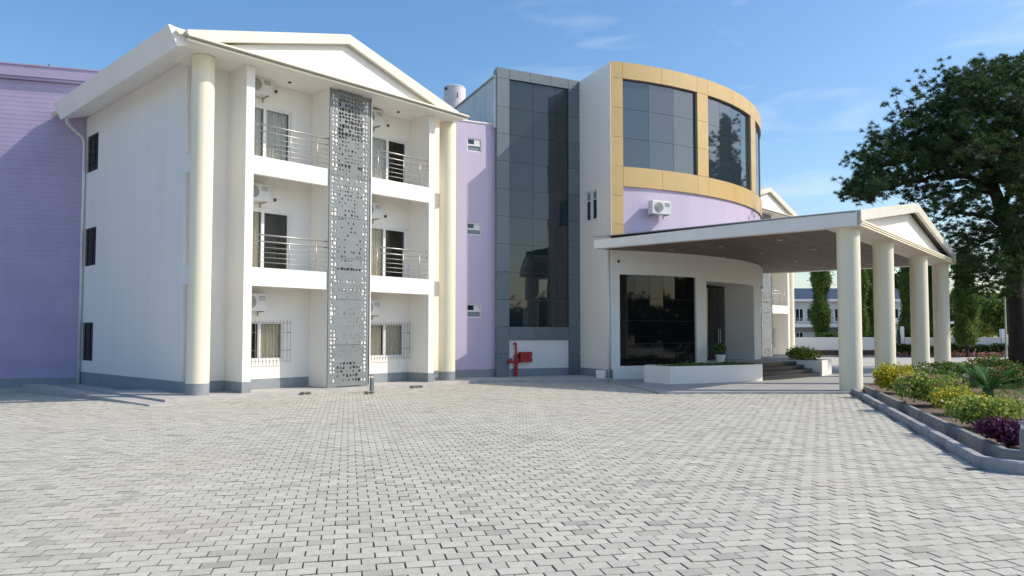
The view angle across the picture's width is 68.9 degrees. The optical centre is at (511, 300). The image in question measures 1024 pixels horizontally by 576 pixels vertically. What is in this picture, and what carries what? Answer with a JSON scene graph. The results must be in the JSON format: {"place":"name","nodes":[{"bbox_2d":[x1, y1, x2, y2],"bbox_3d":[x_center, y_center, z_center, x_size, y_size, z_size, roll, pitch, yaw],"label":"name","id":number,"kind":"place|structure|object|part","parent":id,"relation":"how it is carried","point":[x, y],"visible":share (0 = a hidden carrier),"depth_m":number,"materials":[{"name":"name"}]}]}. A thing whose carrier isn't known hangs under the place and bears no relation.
{"place":"outdoors","nodes":[
{"label":"outdoors","id":0,"kind":"place"},
{"bbox_2d":[0,375,611,405],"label":"apron","id":1,"kind":"object","parent":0,"point":[148,397],"visible":0.51,"depth_m":21.76,"materials":[{"name":"concrete"}]},
{"bbox_2d":[508,342,518,376],"bbox_3d":[0.137,2.181,27.823,0.652,1.306,0.175,1,-3,-26],"label":"fire riser","id":2,"kind":"object","parent":1,"relation":"on","point":[515,361],"visible":0.98,"depth_m":27.77,"materials":[{"name":"red paint"}]},
{"bbox_2d":[596,370,605,377],"bbox_3d":[3.197,2.626,26.808,0.330,0.285,0.280,-1,-3,20],"label":"white box","id":3,"kind":"object","parent":1,"relation":"on","point":[600,373],"visible":0.96,"depth_m":26.69,"materials":[{"name":"paint"}]},
{"bbox_2d":[443,84,465,107],"bbox_3d":[-2.987,-10.028,38.890,1.180,2.264,1.190,0,-3,0],"label":"water tank","id":4,"kind":"object","parent":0,"point":[454,95],"visible":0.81,"depth_m":38.40,"materials":[{"name":"plastic"}]},
{"bbox_2d":[0,382,1023,575],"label":"pavement","id":5,"kind":"structure","parent":0,"point":[550,479],"depth_m":8.03,"materials":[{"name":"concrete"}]},
{"bbox_2d":[301,391,310,394],"bbox_3d":[-5.691,2.549,20.644,0.186,0.080,0.220,-2,-4,43],"label":"ground light","id":6,"kind":"object","parent":5,"relation":"on","point":[306,393],"visible":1,"depth_m":20.57,"materials":[{"name":"metal"}]},
{"bbox_2d":[364,391,373,393],"bbox_3d":[-3.987,2.558,20.838,0.186,0.080,0.200,-2,-4,43],"label":"ground light","id":7,"kind":"object","parent":5,"relation":"on","point":[368,392],"visible":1,"depth_m":20.78,"materials":[{"name":"metal"}]},
{"bbox_2d":[369,374,374,392],"bbox_3d":[-4.021,2.364,21.415,0.130,0.520,0.130,-2,-4,43],"label":"bollard light","id":8,"kind":"object","parent":5,"relation":"on","point":[371,382],"visible":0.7,"depth_m":21.38,"materials":[{"name":"metal"}]},
{"bbox_2d":[410,385,422,387],"bbox_3d":[-2.969,2.667,23.234,0.186,0.080,0.380,-2,-4,43],"label":"ground light","id":9,"kind":"object","parent":5,"relation":"on","point":[416,386],"visible":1,"depth_m":23.20,"materials":[{"name":"metal"}]},
{"bbox_2d":[0,0,1023,336],"label":"sky","id":10,"kind":"structure","parent":0,"point":[816,73],"materials":[{"name":"blue"}]},
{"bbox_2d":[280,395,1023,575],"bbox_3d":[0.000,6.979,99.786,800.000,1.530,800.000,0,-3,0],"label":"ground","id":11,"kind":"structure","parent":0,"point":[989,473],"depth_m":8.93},
{"bbox_2d":[0,61,100,387],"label":"lilac annex","id":12,"kind":"object","parent":11,"relation":"on","point":[41,151],"visible":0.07,"depth_m":25.56,"materials":[{"name":"purple paint"}]},
{"bbox_2d":[50,24,468,394],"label":"hotel wing","id":13,"kind":"structure","parent":11,"relation":"on","point":[190,246],"depth_m":22.36,"materials":[{"name":"white paint"}]},
{"bbox_2d":[83,322,92,360],"bbox_3d":[-14.344,1.376,25.340,1.030,1.290,0.105,-2,-4,43],"label":"side window","id":14,"kind":"structure","parent":13,"relation":"in","point":[87,327],"depth_m":25.39,"materials":[{"name":"glass"}]},
{"bbox_2d":[85,227,95,266],"bbox_3d":[-14.319,-1.847,25.463,1.100,1.300,0.105,-2,-4,43],"label":"side window","id":15,"kind":"structure","parent":13,"relation":"in","point":[90,250],"depth_m":25.50,"materials":[{"name":"glass"}]},
{"bbox_2d":[87,132,98,172],"bbox_3d":[-14.319,-5.074,25.609,1.100,1.280,0.105,-2,-4,43],"label":"side window","id":16,"kind":"structure","parent":13,"relation":"in","point":[93,140],"depth_m":25.68,"materials":[{"name":"glass"}]},
{"bbox_2d":[252,293,266,315],"bbox_3d":[-7.380,0.100,21.157,0.359,0.640,0.800,-2,-4,43],"label":"air conditioner","id":17,"kind":"object","parent":13,"relation":"attached to","point":[259,302],"visible":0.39,"depth_m":21.16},
{"bbox_2d":[253,182,269,207],"bbox_3d":[-7.359,-3.036,21.321,0.359,0.640,0.800,-2,-4,43],"label":"air conditioner","id":18,"kind":"object","parent":13,"relation":"attached to","point":[261,193],"visible":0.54,"depth_m":21.33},
{"bbox_2d":[255,75,271,102],"bbox_3d":[-7.339,-6.122,21.483,0.359,0.640,0.800,-2,-4,43],"label":"air conditioner","id":19,"kind":"object","parent":13,"relation":"attached to","point":[263,87],"visible":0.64,"depth_m":21.48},
{"bbox_2d":[251,319,290,363],"bbox_3d":[-7.462,1.179,21.784,0.953,1.260,1.690,-2,-4,43],"label":"window","id":20,"kind":"structure","parent":13,"relation":"in","point":[267,338],"depth_m":21.87,"materials":[{"name":"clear glass"}]},
{"bbox_2d":[252,207,291,269],"bbox_3d":[-7.497,-1.757,21.977,0.820,1.835,1.750,-2,-4,43],"label":"sliding door","id":21,"kind":"structure","parent":13,"relation":"in","point":[267,222],"depth_m":22.50,"materials":[{"name":"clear glass"}]},
{"bbox_2d":[254,103,292,161],"bbox_3d":[-7.497,-4.819,22.116,0.820,1.805,1.750,-2,-4,43],"label":"sliding door","id":22,"kind":"structure","parent":13,"relation":"in","point":[263,115],"depth_m":22.19,"materials":[{"name":"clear glass"}]},
{"bbox_2d":[371,300,380,319],"bbox_3d":[-4.637,0.282,24.062,0.359,0.640,0.800,-2,-4,43],"label":"air conditioner","id":23,"kind":"object","parent":13,"relation":"attached to","point":[375,307],"visible":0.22,"depth_m":24.11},
{"bbox_2d":[372,202,381,223],"bbox_3d":[-4.637,-2.875,24.206,0.359,0.640,0.800,-2,-4,43],"label":"air conditioner","id":24,"kind":"object","parent":13,"relation":"attached to","point":[376,211],"visible":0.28,"depth_m":24.25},
{"bbox_2d":[372,108,382,131],"bbox_3d":[-4.623,-5.931,24.359,0.359,0.640,0.800,-2,-4,43],"label":"air conditioner","id":25,"kind":"object","parent":13,"relation":"attached to","point":[377,118],"visible":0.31,"depth_m":24.40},
{"bbox_2d":[371,224,407,277],"bbox_3d":[-4.465,-1.586,25.189,0.820,1.785,1.750,-2,-4,43],"label":"sliding door","id":26,"kind":"structure","parent":13,"relation":"in","point":[383,237],"depth_m":25.56,"materials":[{"name":"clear glass"}]},
{"bbox_2d":[370,321,409,359],"bbox_3d":[-4.390,1.327,25.041,0.953,1.260,1.690,-2,-4,43],"label":"window","id":27,"kind":"structure","parent":13,"relation":"in","point":[386,339],"depth_m":24.91,"materials":[{"name":"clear glass"}]},
{"bbox_2d":[372,133,407,183],"bbox_3d":[-4.465,-4.638,25.328,0.820,1.735,1.750,-2,-4,43],"label":"sliding door","id":28,"kind":"structure","parent":13,"relation":"in","point":[380,143],"depth_m":25.29,"materials":[{"name":"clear glass"}]},
{"bbox_2d":[437,61,762,378],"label":"lobby block","id":29,"kind":"structure","parent":11,"relation":"on","point":[555,176],"depth_m":28.35,"materials":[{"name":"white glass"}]},
{"bbox_2d":[467,138,480,152],"bbox_3d":[-1.426,-5.778,27.735,0.570,0.500,0.080,1,-3,-26],"label":"small window","id":30,"kind":"structure","parent":29,"relation":"in","point":[474,145],"depth_m":27.72,"materials":[{"name":"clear glass"}]},
{"bbox_2d":[467,222,480,235],"bbox_3d":[-1.430,-2.651,27.591,0.580,0.460,0.080,1,-3,-26],"label":"small window","id":31,"kind":"structure","parent":29,"relation":"in","point":[472,228],"depth_m":27.58,"materials":[{"name":"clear glass"}]},
{"bbox_2d":[467,304,480,317],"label":"small window","id":32,"kind":"structure","parent":29,"relation":"in","point":[473,310],"depth_m":27.45,"materials":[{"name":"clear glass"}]},
{"bbox_2d":[518,352,531,361],"bbox_3d":[0.505,2.095,27.976,0.500,0.370,0.240,1,-3,-26],"label":"hose cabinet","id":33,"kind":"object","parent":29,"relation":"attached to","point":[524,356],"visible":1,"depth_m":27.87,"materials":[{"name":"red paint"}]},
{"bbox_3d":[0.542,2.090,27.877,0.470,0.340,0.039,1,-3,-26],"label":"door","id":34,"kind":"part","parent":33,"relation":"part of","materials":[{"name":"red paint"}]},
{"bbox_2d":[585,188,597,222],"bbox_3d":[3.073,-3.635,28.525,0.130,1.210,0.970,1,-3,-24],"label":"window","id":35,"kind":"structure","parent":29,"relation":"in","point":[591,197],"depth_m":28.48,"materials":[{"name":"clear glass"}]},
{"bbox_2d":[648,200,670,219],"bbox_3d":[5.463,-3.377,27.703,0.840,0.640,0.359,1,-3,-25],"label":"air conditioner","id":36,"kind":"object","parent":29,"relation":"attached to","point":[660,208],"visible":1,"depth_m":27.55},
{"bbox_2d":[706,285,707,359],"bbox_3d":[7.859,0.873,30.915,0.877,3.120,0.049,3,-4,-44],"label":"glass door","id":37,"kind":"structure","parent":29,"relation":"in","point":[706,285],"depth_m":31.19,"materials":[{"name":"black glass"}]},
{"bbox_2d":[707,285,718,359],"bbox_3d":[8.509,0.901,31.534,0.148,3.120,0.877,-2,-3,41],"label":"glass door","id":38,"kind":"structure","parent":29,"relation":"in","point":[713,338],"depth_m":31.51,"materials":[{"name":"black glass"}]},
{"bbox_2d":[717,286,724,354],"bbox_3d":[9.067,0.933,32.236,0.149,3.120,0.877,-2,-3,36],"label":"glass door","id":39,"kind":"structure","parent":29,"relation":"in","point":[720,290],"depth_m":32.25,"materials":[{"name":"black glass"}]},
{"bbox_2d":[760,187,797,355],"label":"hotel wing","id":40,"kind":"structure","parent":11,"relation":"on","point":[778,322],"depth_m":47.15,"materials":[{"name":"white paint"}]},
{"bbox_2d":[806,271,833,336],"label":"mast tree","id":41,"kind":"object","parent":11,"relation":"on","point":[820,312],"visible":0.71,"depth_m":59.66,"materials":[{"name":"green plant"}]},
{"bbox_2d":[815,332,873,336],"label":"hedge","id":42,"kind":"object","parent":11,"relation":"on","point":[835,334],"visible":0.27,"depth_m":57.59,"materials":[{"name":"green plant"}]},
{"bbox_2d":[794,288,901,336],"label":"blue roof house","id":43,"kind":"structure","parent":11,"relation":"on","point":[803,299],"depth_m":77.97,"materials":[{"name":"white paint"}]},
{"bbox_2d":[795,308,803,321],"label":"window","id":44,"kind":"structure","parent":43,"relation":"in","point":[799,312],"depth_m":77.94,"materials":[{"name":"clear glass"}]},
{"bbox_2d":[795,332,803,336],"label":"window","id":45,"kind":"structure","parent":43,"relation":"in","point":[798,334],"depth_m":77.84,"materials":[{"name":"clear glass"}]},
{"bbox_2d":[806,308,810,321],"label":"window","id":46,"kind":"structure","parent":43,"relation":"in","point":[807,309],"depth_m":77.96,"materials":[{"name":"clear glass"}]},
{"bbox_2d":[834,308,837,321],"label":"window","id":47,"kind":"structure","parent":43,"relation":"in","point":[836,309],"depth_m":77.96,"materials":[{"name":"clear glass"}]},
{"bbox_2d":[895,308,898,317],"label":"window","id":48,"kind":"structure","parent":43,"relation":"in","point":[896,309],"depth_m":77.96,"materials":[{"name":"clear glass"}]},
{"bbox_2d":[861,269,872,332],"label":"mast tree","id":49,"kind":"object","parent":11,"relation":"on","point":[864,291],"visible":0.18,"depth_m":59.65,"materials":[{"name":"green plant"}]},
{"bbox_2d":[865,269,873,332],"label":"mast tree","id":50,"kind":"object","parent":11,"relation":"on","point":[870,305],"visible":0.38,"depth_m":65.73,"materials":[{"name":"green plant"}]},
{"bbox_2d":[894,269,899,288],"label":"broadleaf tree","id":51,"kind":"object","parent":11,"relation":"on","point":[896,275],"visible":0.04,"depth_m":83.34,"materials":[{"name":"green plant"}]},
{"bbox_2d":[896,326,903,343],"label":"garden gate","id":52,"kind":"structure","parent":11,"relation":"on","point":[901,338],"depth_m":56.98,"materials":[{"name":"metal"}]},
{"bbox_2d":[895,267,910,336],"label":"mast tree","id":53,"kind":"object","parent":11,"relation":"on","point":[903,286],"visible":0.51,"depth_m":57.84,"materials":[{"name":"green plant"}]},
{"bbox_2d":[815,355,1004,356],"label":"kerb","id":54,"kind":"structure","parent":11,"relation":"on","point":[903,356],"depth_m":55.89,"materials":[{"name":"concrete"}]},
{"bbox_2d":[818,350,1003,354],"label":"planting strip","id":55,"kind":"object","parent":11,"relation":"on","point":[836,352],"visible":0.22,"depth_m":56.08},
{"bbox_2d":[897,349,1004,356],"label":"border flowers","id":56,"kind":"object","parent":55,"relation":"on","point":[963,354],"visible":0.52,"depth_m":55.72,"materials":[{"name":"plant"}]},
{"bbox_2d":[896,343,1007,353],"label":"hedge","id":57,"kind":"object","parent":55,"relation":"on","point":[980,348],"visible":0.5,"depth_m":55.93,"materials":[{"name":"green plant"}]},
{"bbox_2d":[928,266,933,336],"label":"mast tree","id":58,"kind":"object","parent":11,"relation":"on","point":[930,298],"visible":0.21,"depth_m":57.73,"materials":[{"name":"green plant"}]},
{"bbox_2d":[852,389,1023,474],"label":"kerb","id":59,"kind":"structure","parent":11,"relation":"on","point":[976,458],"depth_m":10.66,"materials":[{"name":"concrete"}]},
{"bbox_2d":[863,384,1019,459],"bbox_3d":[14.046,2.081,11.135,20.847,0.212,12.732,-2,-4,42],"label":"bed edging","id":60,"kind":"object","parent":11,"relation":"on","point":[978,443],"visible":0.86,"depth_m":12.12,"materials":[{"name":"concrete"}]},
{"bbox_2d":[949,292,956,328],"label":"broadleaf tree","id":61,"kind":"object","parent":11,"relation":"on","point":[953,316],"visible":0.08,"depth_m":85.85,"materials":[{"name":"green plant"}]},
{"bbox_2d":[904,329,1007,346],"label":"boundary wall","id":62,"kind":"structure","parent":11,"relation":"on","point":[1000,339],"depth_m":56.92,"materials":[{"name":"white paint"}]},
{"bbox_2d":[950,317,997,336],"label":"broadleaf tree","id":63,"kind":"object","parent":11,"relation":"on","point":[985,331],"visible":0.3,"depth_m":62.96,"materials":[{"name":"green plant"}]},
{"bbox_2d":[952,293,999,336],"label":"broadleaf tree","id":64,"kind":"object","parent":11,"relation":"on","point":[988,294],"visible":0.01,"depth_m":81.00,"materials":[{"name":"green plant"}]},
{"bbox_2d":[976,295,1007,336],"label":"broadleaf tree","id":65,"kind":"object","parent":11,"relation":"on","point":[994,312],"visible":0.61,"depth_m":61.35,"materials":[{"name":"green plant"}]},
{"bbox_2d":[1017,421,1023,460],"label":"bollard light","id":66,"kind":"object","parent":11,"relation":"on","point":[1021,438],"visible":0.8,"depth_m":9.26,"materials":[{"name":"metal"}]},
{"bbox_2d":[609,365,905,393],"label":"portico floor","id":67,"kind":"structure","parent":0,"point":[827,384],"depth_m":23.26,"materials":[{"name":"concrete"}]},
{"bbox_2d":[644,365,669,383],"bbox_3d":[4.773,2.480,25.061,0.281,0.618,1.500,1,-3,-19],"label":"end planter","id":68,"kind":"object","parent":67,"relation":"on","point":[655,374],"visible":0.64,"depth_m":24.91,"materials":[{"name":"white paint"}]},
{"bbox_2d":[656,364,762,383],"bbox_3d":[6.664,2.519,25.934,4.082,0.620,1.675,1,-3,-27],"label":"planter","id":69,"kind":"object","parent":67,"relation":"on","point":[710,374],"visible":0.56,"depth_m":25.10,"materials":[{"name":"white paint"}]},
{"bbox_2d":[653,361,754,365],"bbox_3d":[6.663,2.206,25.907,3.788,0.232,1.355,1,-3,-27],"label":"ground cover","id":70,"kind":"object","parent":69,"relation":"in","point":[708,364],"visible":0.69,"depth_m":25.82,"materials":[{"name":"green plant"}]},
{"bbox_2d":[699,356,819,380],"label":"entrance terrace","id":71,"kind":"structure","parent":67,"relation":"on","point":[773,369],"depth_m":28.51,"materials":[{"name":"concrete"}]},
{"bbox_2d":[714,343,726,362],"bbox_3d":[7.964,1.977,28.558,0.541,0.745,0.553,0,-3,0],"label":"potted plant","id":72,"kind":"object","parent":71,"relation":"on","point":[720,348],"visible":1,"depth_m":28.43,"materials":[{"name":"green plant"}]},
{"bbox_2d":[594,203,956,391],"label":"portico","id":73,"kind":"structure","parent":67,"relation":"on","point":[881,242],"depth_m":24.79,"materials":[{"name":"beige paint"}]},
{"bbox_2d":[776,359,831,375],"bbox_3d":[11.979,2.722,30.627,1.824,0.640,1.845,-2,-3,34],"label":"planter","id":74,"kind":"object","parent":67,"relation":"on","point":[823,367],"visible":0.48,"depth_m":29.73,"materials":[{"name":"white paint"}]},
{"bbox_2d":[783,346,822,359],"bbox_3d":[11.927,2.152,30.640,1.467,0.642,1.525,1,-3,-12],"label":"planter bush","id":75,"kind":"object","parent":74,"relation":"in","point":[801,353],"visible":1,"depth_m":30.31,"materials":[{"name":"green plant"}]},
{"bbox_2d":[795,337,874,349],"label":"boundary wall","id":76,"kind":"structure","parent":0,"point":[823,343],"depth_m":56.91,"materials":[{"name":"white paint"}]},
{"bbox_2d":[816,357,1007,365],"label":"forecourt","id":77,"kind":"structure","parent":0,"point":[868,361],"depth_m":48.21,"materials":[{"name":"grey concrete"}]},
{"bbox_2d":[949,253,985,356],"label":"mast tree","id":78,"kind":"object","parent":77,"relation":"on","point":[966,331],"visible":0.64,"depth_m":54.63,"materials":[{"name":"green plant"}]},
{"bbox_2d":[1003,275,1007,356],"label":"lamp post","id":79,"kind":"object","parent":77,"relation":"on","point":[1006,351],"visible":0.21,"depth_m":54.92,"materials":[{"name":"silver metal"}]},
{"bbox_2d":[895,318,953,343],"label":"white house","id":80,"kind":"structure","parent":0,"point":[896,328],"depth_m":69.86,"materials":[{"name":"paint"}]},
{"bbox_2d":[864,369,1023,449],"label":"soil","id":81,"kind":"structure","parent":0,"point":[925,406],"depth_m":16.20,"materials":[{"name":"brown soil"}]},
{"bbox_2d":[871,362,917,391],"bbox_3d":[10.023,2.007,19.526,1.241,0.834,1.271,0,-3,0],"label":"flowering shrub","id":82,"kind":"object","parent":81,"relation":"on","point":[886,376],"visible":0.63,"depth_m":19.44,"materials":[{"name":"yellow plant"}]},
{"bbox_2d":[831,48,1023,365],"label":"broadleaf tree","id":83,"kind":"object","parent":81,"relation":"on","point":[992,148],"visible":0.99,"depth_m":32.48,"materials":[{"name":"green plant"}]},
{"bbox_2d":[889,369,970,405],"bbox_3d":[9.047,1.867,15.977,1.710,0.796,1.268,0,-3,0],"label":"flowering shrub","id":84,"kind":"object","parent":81,"relation":"on","point":[916,386],"visible":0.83,"depth_m":15.90,"materials":[{"name":"green plant"}]},
{"bbox_2d":[896,365,966,380],"bbox_3d":[12.437,2.284,22.881,2.276,0.675,1.932,0,-3,0],"label":"green shrub","id":85,"kind":"object","parent":81,"relation":"on","point":[929,370],"visible":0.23,"depth_m":22.36,"materials":[{"name":"green plant"}]},
{"bbox_2d":[914,361,991,378],"bbox_3d":[15.419,2.402,26.058,3.034,0.658,1.761,0,-3,0],"label":"green shrub","id":86,"kind":"object","parent":81,"relation":"on","point":[948,365],"visible":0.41,"depth_m":25.80,"materials":[{"name":"green plant"}]},
{"bbox_2d":[925,385,981,413],"bbox_3d":[8.536,1.905,14.284,0.941,0.572,0.902,1,-3,-29],"label":"flowering shrub","id":87,"kind":"object","parent":81,"relation":"on","point":[949,393],"visible":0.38,"depth_m":14.29,"materials":[{"name":"yellow plant"}]},
{"bbox_2d":[886,384,1023,419],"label":"grass","id":88,"kind":"structure","parent":81,"relation":"on","point":[1016,392],"depth_m":19.29,"materials":[{"name":"plant"}]},
{"bbox_2d":[960,374,979,384],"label":"white flower shrub","id":89,"kind":"object","parent":81,"relation":"on","point":[965,379],"visible":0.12,"depth_m":22.57,"materials":[{"name":"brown plant"}]},
{"bbox_2d":[938,392,1023,425],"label":"flowering shrub","id":90,"kind":"object","parent":81,"relation":"on","point":[968,411],"visible":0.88,"depth_m":11.96,"materials":[{"name":"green plant"}]},
{"bbox_2d":[947,363,1023,397],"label":"cycad","id":91,"kind":"object","parent":81,"relation":"on","point":[986,387],"visible":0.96,"depth_m":17.15,"materials":[{"name":"green plant"}]},
{"bbox_2d":[961,354,1023,368],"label":"ixora shrub","id":92,"kind":"object","parent":81,"relation":"on","point":[988,362],"visible":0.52,"depth_m":27.88,"materials":[{"name":"green plant"}]},
{"bbox_2d":[969,364,1023,386],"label":"ixora shrub","id":93,"kind":"object","parent":81,"relation":"on","point":[994,370],"visible":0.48,"depth_m":21.60,"materials":[{"name":"green plant"}]},
{"bbox_2d":[972,413,1023,447],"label":"purple plant","id":94,"kind":"object","parent":81,"relation":"on","point":[1004,432],"visible":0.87,"depth_m":10.13,"materials":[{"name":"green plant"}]}
]}

